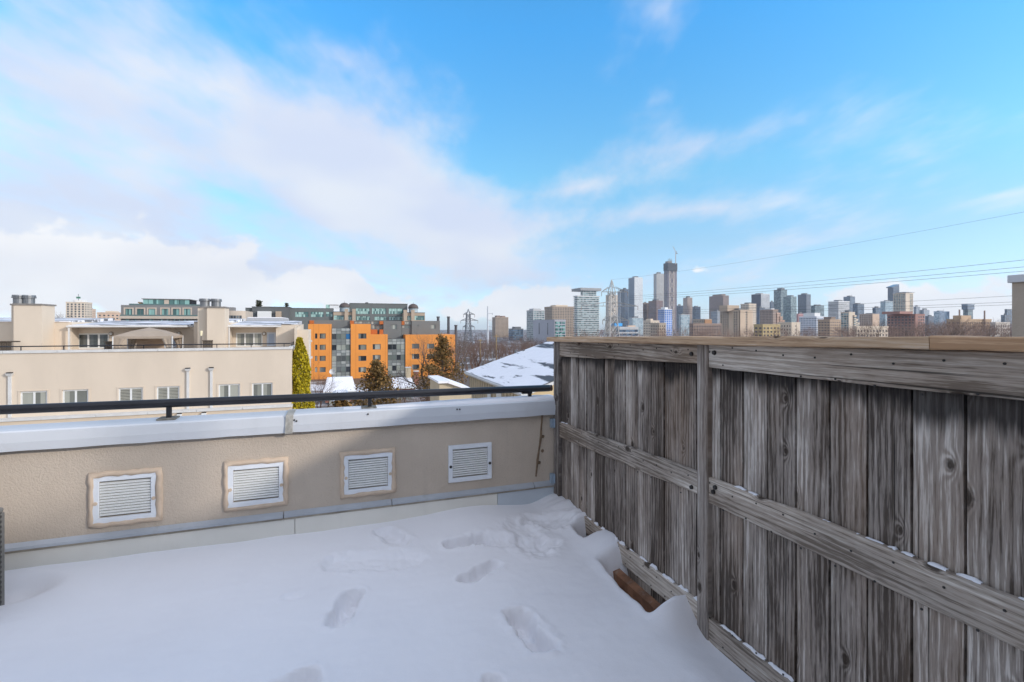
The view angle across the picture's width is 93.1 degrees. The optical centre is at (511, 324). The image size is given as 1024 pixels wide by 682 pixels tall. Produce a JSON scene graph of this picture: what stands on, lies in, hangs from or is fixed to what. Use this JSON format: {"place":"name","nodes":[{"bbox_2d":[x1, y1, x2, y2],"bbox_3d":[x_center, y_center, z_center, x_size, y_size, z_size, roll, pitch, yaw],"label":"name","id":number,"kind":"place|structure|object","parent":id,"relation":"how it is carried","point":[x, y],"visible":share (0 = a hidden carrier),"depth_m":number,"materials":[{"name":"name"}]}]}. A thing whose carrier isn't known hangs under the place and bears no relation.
{"place":"outdoors","nodes":[
{"label":"outdoors","id":0,"kind":"place"},
{"bbox_2d":[464,340,553,397],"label":"snowy roof house","id":1,"kind":"structure","parent":0,"point":[533,365],"depth_m":35.11,"materials":[{"name":"snow"}]},
{"bbox_2d":[0,0,1023,329],"label":"sky","id":2,"kind":"structure","parent":0,"point":[445,158],"materials":[{"name":"blue"}]},
{"bbox_2d":[311,330,930,407],"bbox_3d":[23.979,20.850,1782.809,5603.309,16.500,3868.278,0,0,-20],"label":"ground","id":3,"kind":"structure","parent":0,"point":[358,380],"depth_m":218.96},
{"bbox_2d":[65,300,91,317],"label":"tower","id":4,"kind":"structure","parent":3,"relation":"on","point":[79,308],"depth_m":604.47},
{"bbox_2d":[97,311,120,320],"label":"building","id":5,"kind":"structure","parent":3,"relation":"on","point":[112,314],"depth_m":503.66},
{"bbox_2d":[0,295,312,425],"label":"terraced building","id":6,"kind":"structure","parent":3,"relation":"on","point":[49,358],"depth_m":31.59,"materials":[{"name":"beige paint"}]},
{"bbox_2d":[0,341,20,350],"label":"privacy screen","id":7,"kind":"object","parent":6,"relation":"attached to","point":[5,343],"visible":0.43,"depth_m":29.71,"materials":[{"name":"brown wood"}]},
{"bbox_2d":[18,389,48,403],"bbox_3d":[-28.778,4.505,29.223,1.486,1.190,0.130,0,0,-20],"label":"window","id":8,"kind":"structure","parent":6,"relation":"in","point":[27,396],"depth_m":29.23,"materials":[{"name":"glass"}]},
{"bbox_2d":[60,388,89,402],"bbox_3d":[-26.881,4.505,29.899,1.491,1.190,0.130,0,0,-20],"label":"window","id":9,"kind":"structure","parent":6,"relation":"in","point":[79,394],"depth_m":29.91,"materials":[{"name":"glass"}]},
{"bbox_2d":[79,333,108,348],"bbox_3d":[-28.998,1.104,33.646,1.778,1.051,0.050,0,0,-20],"label":"window","id":10,"kind":"structure","parent":6,"relation":"in","point":[84,338],"depth_m":33.63,"materials":[{"name":"glass"}]},
{"bbox_2d":[116,386,144,400],"bbox_3d":[-24.225,4.505,30.847,1.487,1.190,0.130,0,0,-20],"label":"window","id":11,"kind":"structure","parent":6,"relation":"in","point":[135,392],"depth_m":30.86,"materials":[{"name":"glass"}]},
{"bbox_2d":[112,328,182,348],"bbox_3d":[-24.295,1.399,32.536,3.275,2.463,2.398,0,0,-20],"label":"gazebo tent","id":12,"kind":"object","parent":6,"relation":"on","point":[145,336],"visible":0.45,"depth_m":32.00,"materials":[{"name":"fabric"}]},
{"bbox_2d":[154,385,180,398],"bbox_3d":[-22.330,4.505,31.523,1.465,1.190,0.130,0,0,-20],"label":"window","id":13,"kind":"structure","parent":6,"relation":"in","point":[163,391],"depth_m":31.53,"materials":[{"name":"glass"}]},
{"bbox_2d":[217,383,240,396],"bbox_3d":[-19.048,4.505,32.695,1.469,1.190,0.130,0,0,-20],"label":"window","id":14,"kind":"structure","parent":6,"relation":"in","point":[225,389],"depth_m":32.70,"materials":[{"name":"glass"}]},
{"bbox_2d":[236,333,262,346],"bbox_3d":[-19.945,1.102,36.877,1.799,1.056,0.050,0,0,-20],"label":"window","id":15,"kind":"structure","parent":6,"relation":"in","point":[240,337],"depth_m":36.86,"materials":[{"name":"glass"}]},
{"bbox_2d":[250,382,273,395],"bbox_3d":[-17.163,4.505,33.368,1.468,1.190,0.130,0,0,-20],"label":"window","id":16,"kind":"structure","parent":6,"relation":"in","point":[256,388],"depth_m":33.38,"materials":[{"name":"glass"}]},
{"bbox_2d":[267,332,275,345],"bbox_3d":[-18.534,1.095,37.380,0.631,1.070,0.050,0,0,-20],"label":"door","id":17,"kind":"structure","parent":6,"relation":"in","point":[271,336],"depth_m":37.39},
{"bbox_2d":[119,298,199,326],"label":"grey midrise","id":18,"kind":"structure","parent":3,"relation":"on","point":[147,309],"depth_m":164.15,"materials":[{"name":"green concrete"}]},
{"bbox_2d":[124,307,133,314],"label":"window","id":19,"kind":"structure","parent":18,"relation":"in","point":[127,311],"depth_m":160.66,"materials":[{"name":"green glass"}]},
{"bbox_2d":[135,307,144,314],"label":"window","id":20,"kind":"structure","parent":18,"relation":"in","point":[138,311],"depth_m":161.69,"materials":[{"name":"green glass"}]},
{"bbox_2d":[229,307,252,320],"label":"curved cream building","id":21,"kind":"structure","parent":3,"relation":"on","point":[235,314],"depth_m":154.82,"materials":[{"name":"beige concrete"}]},
{"bbox_2d":[247,317,288,320],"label":"flat roof hall","id":22,"kind":"structure","parent":3,"relation":"on","point":[267,319],"depth_m":111.42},
{"bbox_2d":[291,337,315,408],"bbox_3d":[-15.093,6.708,34.886,1.887,11.784,1.935,0,0,-20],"label":"columnar evergreen","id":23,"kind":"object","parent":3,"relation":"on","point":[302,373],"visible":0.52,"depth_m":34.45,"materials":[{"name":"green plant"}]},
{"bbox_2d":[311,371,345,407],"bbox_3d":[-19.659,8.594,50.940,5.238,8.046,5.860,0,0,13],"label":"bare tree","id":24,"kind":"object","parent":3,"relation":"on","point":[331,388],"visible":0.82,"depth_m":50.89,"materials":[{"name":"brown plant"}]},
{"bbox_2d":[245,301,424,328],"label":"loft building","id":25,"kind":"structure","parent":3,"relation":"on","point":[366,311],"depth_m":220.06,"materials":[{"name":"grey concrete"}]},
{"bbox_2d":[356,308,369,313],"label":"window","id":26,"kind":"structure","parent":25,"relation":"in","point":[358,310],"depth_m":225.82,"materials":[{"name":"teal glass"}]},
{"bbox_2d":[372,308,385,313],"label":"window","id":27,"kind":"structure","parent":25,"relation":"in","point":[374,310],"depth_m":228.26,"materials":[{"name":"teal glass"}]},
{"bbox_2d":[389,308,402,313],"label":"window","id":28,"kind":"structure","parent":25,"relation":"in","point":[391,310],"depth_m":230.81,"materials":[{"name":"teal glass"}]},
{"bbox_2d":[323,376,355,404],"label":"brick house","id":29,"kind":"structure","parent":3,"relation":"on","point":[348,382],"depth_m":80.77,"materials":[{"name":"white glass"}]},
{"bbox_2d":[327,400,356,407],"bbox_3d":[-17.552,9.920,50.094,5.309,5.378,5.715,0,0,-20],"label":"cedar tree","id":30,"kind":"object","parent":3,"relation":"on","point":[340,403],"visible":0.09,"depth_m":49.75,"materials":[{"name":"brown plant"}]},
{"bbox_2d":[337,358,402,405],"bbox_3d":[-15.613,8.180,55.475,8.254,8.852,7.434,0,0,-20],"label":"cedar tree","id":31,"kind":"object","parent":3,"relation":"on","point":[380,379],"visible":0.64,"depth_m":55.60,"materials":[{"name":"brown plant"}]},
{"bbox_2d":[308,320,454,379],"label":"orange building","id":32,"kind":"structure","parent":3,"relation":"on","point":[347,348],"depth_m":132.84,"materials":[{"name":"paint"}]},
{"bbox_2d":[389,367,418,399],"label":"brick house","id":33,"kind":"structure","parent":3,"relation":"on","point":[408,372],"depth_m":87.56,"materials":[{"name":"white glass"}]},
{"bbox_2d":[387,328,450,400],"bbox_3d":[-12.883,6.268,63.806,10.606,12.826,9.394,0,0,6],"label":"bare tree","id":34,"kind":"object","parent":3,"relation":"on","point":[423,354],"visible":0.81,"depth_m":64.04,"materials":[{"name":"brown plant"}]},
{"bbox_2d":[407,332,467,400],"bbox_3d":[-9.173,6.758,62.482,8.742,11.700,9.379,0,0,31],"label":"cedar tree","id":35,"kind":"object","parent":3,"relation":"on","point":[443,346],"visible":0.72,"depth_m":61.67,"materials":[{"name":"brown plant"}]},
{"bbox_2d":[428,375,471,400],"bbox_3d":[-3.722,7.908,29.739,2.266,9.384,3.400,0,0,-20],"label":"shed","id":36,"kind":"structure","parent":3,"relation":"on","point":[438,382],"depth_m":28.38,"materials":[{"name":"beige"}]},
{"bbox_2d":[453,331,474,382],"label":"bare tree","id":37,"kind":"object","parent":3,"relation":"on","point":[460,354],"visible":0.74,"depth_m":94.39,"materials":[{"name":"brown plant"}]},
{"bbox_2d":[430,336,501,380],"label":"bare tree","id":38,"kind":"object","parent":3,"relation":"on","point":[463,346],"visible":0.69,"depth_m":83.05,"materials":[{"name":"brown plant"}]},
{"bbox_2d":[461,309,477,351],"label":"lattice pylon","id":39,"kind":"object","parent":3,"relation":"on","point":[469,324],"visible":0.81,"depth_m":418.91,"materials":[{"name":"grey metal"}]},
{"bbox_2d":[426,332,570,377],"bbox_3d":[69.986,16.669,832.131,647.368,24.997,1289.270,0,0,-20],"label":"ravine wood","id":40,"kind":"object","parent":3,"relation":"on","point":[502,350],"visible":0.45,"depth_m":216.57,"materials":[{"name":"plant"}]},
{"bbox_2d":[492,315,508,336],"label":"tower","id":41,"kind":"structure","parent":3,"relation":"on","point":[500,326],"depth_m":1156.31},
{"bbox_2d":[509,327,522,340],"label":"tower","id":42,"kind":"structure","parent":3,"relation":"on","point":[514,332],"depth_m":904.28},
{"bbox_2d":[526,308,544,341],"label":"tower","id":43,"kind":"structure","parent":3,"relation":"on","point":[535,314],"depth_m":806.27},
{"bbox_2d":[533,320,565,344],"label":"tower","id":44,"kind":"structure","parent":3,"relation":"on","point":[543,330],"depth_m":494.95,"materials":[{"name":"grey concrete"}]},
{"bbox_2d":[544,305,573,336],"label":"tower","id":45,"kind":"structure","parent":3,"relation":"on","point":[559,312],"depth_m":910.05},
{"bbox_2d":[572,288,600,336],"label":"tower","id":46,"kind":"structure","parent":3,"relation":"on","point":[587,316],"depth_m":806.17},
{"bbox_2d":[581,280,635,336],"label":"lattice pylon","id":47,"kind":"object","parent":3,"relation":"on","point":[610,317],"visible":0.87,"depth_m":299.53,"materials":[{"name":"metal"}]},
{"bbox_2d":[632,267,1018,297],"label":"power line","id":48,"kind":"object","parent":47,"relation":"attached to","point":[854,281],"visible":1,"depth_m":169.45,"materials":[{"name":"metal"}]},
{"bbox_2d":[632,271,1021,299],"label":"power line","id":49,"kind":"object","parent":47,"relation":"attached to","point":[855,284],"visible":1,"depth_m":167.34,"materials":[{"name":"metal"}]},
{"bbox_2d":[637,260,1019,295],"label":"power line","id":50,"kind":"object","parent":47,"relation":"attached to","point":[853,277],"visible":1,"depth_m":167.47,"materials":[{"name":"metal"}]},
{"bbox_2d":[679,305,992,313],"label":"power line","id":51,"kind":"object","parent":47,"relation":"attached to","point":[836,310],"visible":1,"depth_m":195.15,"materials":[{"name":"metal"}]},
{"bbox_2d":[606,292,617,333],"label":"tower","id":52,"kind":"structure","parent":3,"relation":"on","point":[607,324],"depth_m":1507.33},
{"bbox_2d":[617,290,620,326],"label":"tower","id":53,"kind":"structure","parent":3,"relation":"on","point":[619,304],"depth_m":1804.91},
{"bbox_2d":[621,288,627,326],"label":"tower","id":54,"kind":"structure","parent":3,"relation":"on","point":[624,307],"depth_m":1704.05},
{"bbox_2d":[611,323,638,336],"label":"tower","id":55,"kind":"structure","parent":3,"relation":"on","point":[633,328],"depth_m":423.64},
{"bbox_2d":[628,276,642,324],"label":"tower","id":56,"kind":"structure","parent":3,"relation":"on","point":[635,286],"depth_m":1808.84,"materials":[{"name":"concrete"}]},
{"bbox_2d":[629,316,642,334],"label":"tower","id":57,"kind":"structure","parent":3,"relation":"on","point":[636,321],"depth_m":1407.91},
{"bbox_2d":[643,302,647,333],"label":"tower","id":58,"kind":"structure","parent":3,"relation":"on","point":[645,310],"depth_m":1501.87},
{"bbox_2d":[643,319,659,335],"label":"tower","id":59,"kind":"structure","parent":3,"relation":"on","point":[646,324],"depth_m":605.74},
{"bbox_2d":[648,299,662,319],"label":"tower","id":60,"kind":"structure","parent":3,"relation":"on","point":[654,305],"depth_m":1461.81,"materials":[{"name":"grey concrete"}]},
{"bbox_2d":[650,323,665,336],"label":"tower","id":61,"kind":"structure","parent":3,"relation":"on","point":[655,327],"depth_m":523.08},
{"bbox_2d":[654,272,663,306],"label":"tower","id":62,"kind":"structure","parent":3,"relation":"on","point":[659,285],"depth_m":2407.56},
{"bbox_2d":[658,307,671,335],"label":"tower","id":63,"kind":"structure","parent":3,"relation":"on","point":[664,314],"depth_m":853.51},
{"bbox_2d":[663,258,676,330],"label":"construction tower","id":64,"kind":"structure","parent":3,"relation":"on","point":[670,281],"depth_m":2208.26,"materials":[{"name":"concrete"}]},
{"bbox_2d":[677,304,682,331],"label":"tower","id":65,"kind":"structure","parent":3,"relation":"on","point":[679,308],"depth_m":1902.05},
{"bbox_2d":[679,314,689,335],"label":"tower","id":66,"kind":"structure","parent":3,"relation":"on","point":[684,320],"depth_m":1003.43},
{"bbox_2d":[683,296,691,322],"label":"tower","id":67,"kind":"structure","parent":3,"relation":"on","point":[687,304],"depth_m":1804.83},
{"bbox_2d":[692,306,700,322],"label":"tower","id":68,"kind":"structure","parent":3,"relation":"on","point":[696,314],"depth_m":1905.10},
{"bbox_2d":[693,319,711,322],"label":"tower","id":69,"kind":"structure","parent":3,"relation":"on","point":[702,320],"depth_m":754.94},
{"bbox_2d":[689,323,721,335],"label":"tower","id":70,"kind":"structure","parent":3,"relation":"on","point":[707,325],"depth_m":484.88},
{"bbox_2d":[711,310,719,322],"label":"tower","id":71,"kind":"structure","parent":3,"relation":"on","point":[715,317],"depth_m":1105.08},
{"bbox_2d":[709,294,728,318],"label":"tower","id":72,"kind":"structure","parent":3,"relation":"on","point":[716,302],"depth_m":1725.59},
{"bbox_2d":[719,305,752,336],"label":"tower","id":73,"kind":"structure","parent":3,"relation":"on","point":[735,319],"depth_m":608.74,"materials":[{"name":"concrete"}]},
{"bbox_2d":[740,302,755,332],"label":"tower","id":74,"kind":"structure","parent":3,"relation":"on","point":[748,306],"depth_m":854.08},
{"bbox_2d":[751,293,769,307],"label":"tower","id":75,"kind":"structure","parent":3,"relation":"on","point":[761,299],"depth_m":1508.74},
{"bbox_2d":[756,306,764,325],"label":"tower","id":76,"kind":"structure","parent":3,"relation":"on","point":[758,314],"depth_m":1202.86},
{"bbox_2d":[753,324,780,335],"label":"tower","id":77,"kind":"structure","parent":3,"relation":"on","point":[765,330],"depth_m":433.12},
{"bbox_2d":[760,308,784,325],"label":"tower","id":78,"kind":"structure","parent":3,"relation":"on","point":[770,316],"depth_m":905.48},
{"bbox_2d":[774,288,786,315],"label":"tower","id":79,"kind":"structure","parent":3,"relation":"on","point":[780,294],"depth_m":1707.36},
{"bbox_2d":[777,322,799,335],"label":"tower","id":80,"kind":"structure","parent":3,"relation":"on","point":[792,326],"depth_m":452.41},
{"bbox_2d":[566,316,1011,336],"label":"skyline wood","id":81,"kind":"object","parent":3,"relation":"on","point":[895,331],"visible":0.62,"depth_m":306.90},
{"bbox_2d":[783,295,796,321],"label":"tower","id":82,"kind":"structure","parent":3,"relation":"on","point":[789,301],"depth_m":1507.43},
{"bbox_2d":[798,293,810,313],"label":"tower","id":83,"kind":"structure","parent":3,"relation":"on","point":[804,300],"depth_m":1706.66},
{"bbox_2d":[799,313,824,335],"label":"tower","id":84,"kind":"structure","parent":3,"relation":"on","point":[808,320],"depth_m":710.18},
{"bbox_2d":[811,305,823,315],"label":"tower","id":85,"kind":"structure","parent":3,"relation":"on","point":[817,309],"depth_m":1507.43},
{"bbox_2d":[818,317,840,336],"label":"tower","id":86,"kind":"structure","parent":3,"relation":"on","point":[828,322],"depth_m":604.66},
{"bbox_2d":[828,300,849,318],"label":"tower","id":87,"kind":"structure","parent":3,"relation":"on","point":[841,308],"depth_m":1308.99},
{"bbox_2d":[843,296,854,311],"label":"tower","id":88,"kind":"structure","parent":3,"relation":"on","point":[851,299],"depth_m":1703.84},
{"bbox_2d":[840,311,859,336],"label":"tower","id":89,"kind":"structure","parent":3,"relation":"on","point":[846,316],"depth_m":652.12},
{"bbox_2d":[853,303,863,322],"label":"tower","id":90,"kind":"structure","parent":3,"relation":"on","point":[858,308],"depth_m":1504.30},
{"bbox_2d":[859,313,878,325],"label":"tower","id":91,"kind":"structure","parent":3,"relation":"on","point":[865,319],"depth_m":805.85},
{"bbox_2d":[852,326,888,336],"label":"tower","id":92,"kind":"structure","parent":3,"relation":"on","point":[883,333],"depth_m":335.92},
{"bbox_2d":[851,314,891,336],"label":"bare tree","id":93,"kind":"object","parent":3,"relation":"on","point":[880,327],"visible":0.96,"depth_m":199.01,"materials":[{"name":"brown plant"}]},
{"bbox_2d":[880,300,892,325],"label":"tower","id":94,"kind":"structure","parent":3,"relation":"on","point":[886,307],"depth_m":1305.51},
{"bbox_2d":[886,284,898,300],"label":"tower","id":95,"kind":"structure","parent":3,"relation":"on","point":[892,289],"depth_m":1807.70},
{"bbox_2d":[882,311,924,336],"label":"tower","id":96,"kind":"structure","parent":3,"relation":"on","point":[904,317],"depth_m":506.92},
{"bbox_2d":[893,292,914,310],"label":"tower","id":97,"kind":"structure","parent":3,"relation":"on","point":[899,298],"depth_m":1005.50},
{"bbox_2d":[925,315,933,334],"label":"tower","id":98,"kind":"structure","parent":3,"relation":"on","point":[928,318],"depth_m":1404.42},
{"bbox_2d":[934,309,949,333],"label":"tower","id":99,"kind":"structure","parent":3,"relation":"on","point":[941,315],"depth_m":1306.02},
{"bbox_2d":[939,316,972,335],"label":"bare tree","id":100,"kind":"object","parent":3,"relation":"on","point":[962,334],"visible":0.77,"depth_m":190.88,"materials":[{"name":"brown plant"}]},
{"bbox_2d":[961,304,974,318],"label":"tower","id":101,"kind":"structure","parent":3,"relation":"on","point":[967,309],"depth_m":1302.90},
{"bbox_2d":[947,310,991,335],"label":"tower","id":102,"kind":"structure","parent":3,"relation":"on","point":[966,317],"depth_m":436.06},
{"bbox_2d":[974,317,1011,336],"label":"bare tree","id":103,"kind":"object","parent":3,"relation":"on","point":[989,331],"visible":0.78,"depth_m":179.71,"materials":[{"name":"brown plant"}]},
{"bbox_2d":[990,322,1009,336],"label":"tower","id":104,"kind":"structure","parent":3,"relation":"on","point":[998,323],"depth_m":381.98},
{"bbox_2d":[1001,309,1011,334],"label":"tower","id":105,"kind":"structure","parent":3,"relation":"on","point":[1008,313],"depth_m":1205.18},
{"bbox_2d":[1007,274,1023,336],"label":"stucco chimney","id":106,"kind":"object","parent":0,"point":[1017,281],"visible":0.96,"depth_m":5.94,"materials":[{"name":"paint"}]},
{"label":"deck","id":107,"kind":"structure","parent":0,"visible":0},
{"bbox_2d":[0,507,4,605],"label":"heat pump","id":108,"kind":"object","parent":107,"relation":"on","point":[2,557],"visible":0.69,"depth_m":2.66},
{"bbox_2d":[0,400,555,570],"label":"parapet wall","id":109,"kind":"structure","parent":107,"relation":"on","point":[46,469],"depth_m":3.33,"materials":[{"name":"paint"}]},
{"bbox_2d":[87,467,162,527],"bbox_3d":[-2.483,1.104,3.137,0.404,0.358,0.101,0,0,-20],"label":"wall vent","id":110,"kind":"object","parent":109,"relation":"attached to","point":[128,491],"depth_m":3.10,"materials":[{"name":"metal"}]},
{"bbox_2d":[223,457,288,511],"bbox_3d":[-1.779,1.099,3.389,0.410,0.349,0.101,0,0,-20],"label":"wall vent","id":111,"kind":"object","parent":109,"relation":"attached to","point":[254,479],"depth_m":3.35,"materials":[{"name":"metal"}]},
{"bbox_2d":[0,385,552,420],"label":"railing","id":112,"kind":"object","parent":109,"relation":"on","point":[168,404],"visible":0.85,"depth_m":3.40,"materials":[{"name":"metal"}]},
{"bbox_2d":[339,447,396,498],"bbox_3d":[-1.079,1.098,3.639,0.411,0.353,0.101,0,0,-20],"label":"wall vent","id":113,"kind":"object","parent":109,"relation":"attached to","point":[363,468],"depth_m":3.60,"materials":[{"name":"metal"}]},
{"bbox_2d":[343,394,553,409],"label":"coping snow","id":114,"kind":"structure","parent":109,"relation":"on","point":[486,400],"depth_m":3.90,"materials":[{"name":"snow"}]},
{"bbox_2d":[448,442,491,482],"bbox_3d":[-0.344,1.092,3.901,0.353,0.292,0.101,0,0,-20],"label":"wall vent","id":115,"kind":"object","parent":109,"relation":"attached to","point":[469,459],"depth_m":3.86,"materials":[{"name":"metal"}]},
{"bbox_2d":[0,493,754,681],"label":"snow","id":116,"kind":"structure","parent":107,"relation":"on","point":[533,592],"depth_m":2.54,"materials":[{"name":"snow"}]},
{"bbox_2d":[583,537,660,612],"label":"wooden plank","id":117,"kind":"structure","parent":116,"relation":"on","point":[634,590],"depth_m":2.89,"materials":[{"name":"wood"}]},
{"bbox_2d":[547,335,1023,681],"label":"wooden fence","id":118,"kind":"object","parent":116,"relation":"on","point":[665,445],"visible":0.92,"depth_m":1.88,"materials":[{"name":"grey wood"}]},
{"bbox_2d":[561,422,1023,681],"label":"rail snow","id":119,"kind":"structure","parent":118,"relation":"on","point":[790,678],"depth_m":2.08,"materials":[{"name":"snow"}]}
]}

